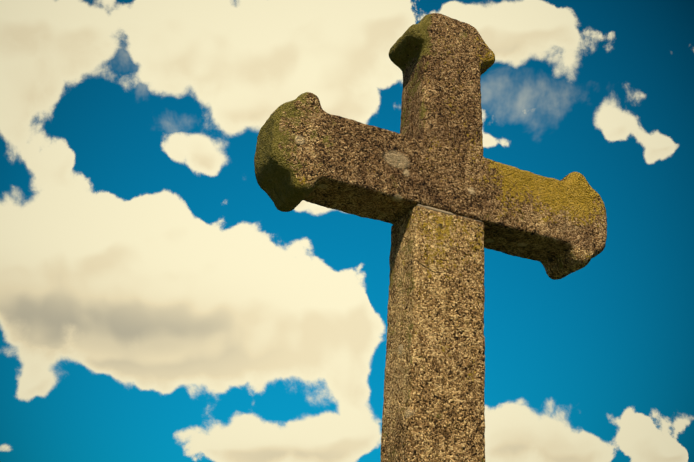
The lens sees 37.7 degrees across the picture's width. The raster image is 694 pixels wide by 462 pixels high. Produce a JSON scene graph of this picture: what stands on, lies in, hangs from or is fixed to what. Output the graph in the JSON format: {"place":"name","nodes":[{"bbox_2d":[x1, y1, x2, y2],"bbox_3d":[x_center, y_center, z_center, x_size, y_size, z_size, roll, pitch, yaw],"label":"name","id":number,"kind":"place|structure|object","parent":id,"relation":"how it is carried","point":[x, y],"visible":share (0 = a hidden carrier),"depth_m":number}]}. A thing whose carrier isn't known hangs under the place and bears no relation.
{"place":"outdoors","nodes":[
{"label":"outdoors","id":0,"kind":"place"},
{"bbox_2d":[0,0,693,461],"label":"sky","id":1,"kind":"structure","parent":0,"point":[157,304]},
{"bbox_2d":[381,206,484,461],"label":"cross shaft","id":2,"kind":"object","parent":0,"point":[433,397],"visible":1,"depth_m":3.45},
{"bbox_2d":[254,13,606,279],"bbox_3d":[0.361,-0.393,3.922,1.413,0.948,0.225,14,-27,-21],"label":"cross head","id":3,"kind":"object","parent":2,"relation":"on","point":[309,149],"visible":0.94,"depth_m":3.77},
{"bbox_2d":[401,204,481,221],"bbox_3d":[0.333,-0.029,3.739,0.265,0.011,0.186,14,-27,-21],"label":"mortar joint","id":4,"kind":"object","parent":2,"relation":"on","point":[437,210],"visible":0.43,"depth_m":3.65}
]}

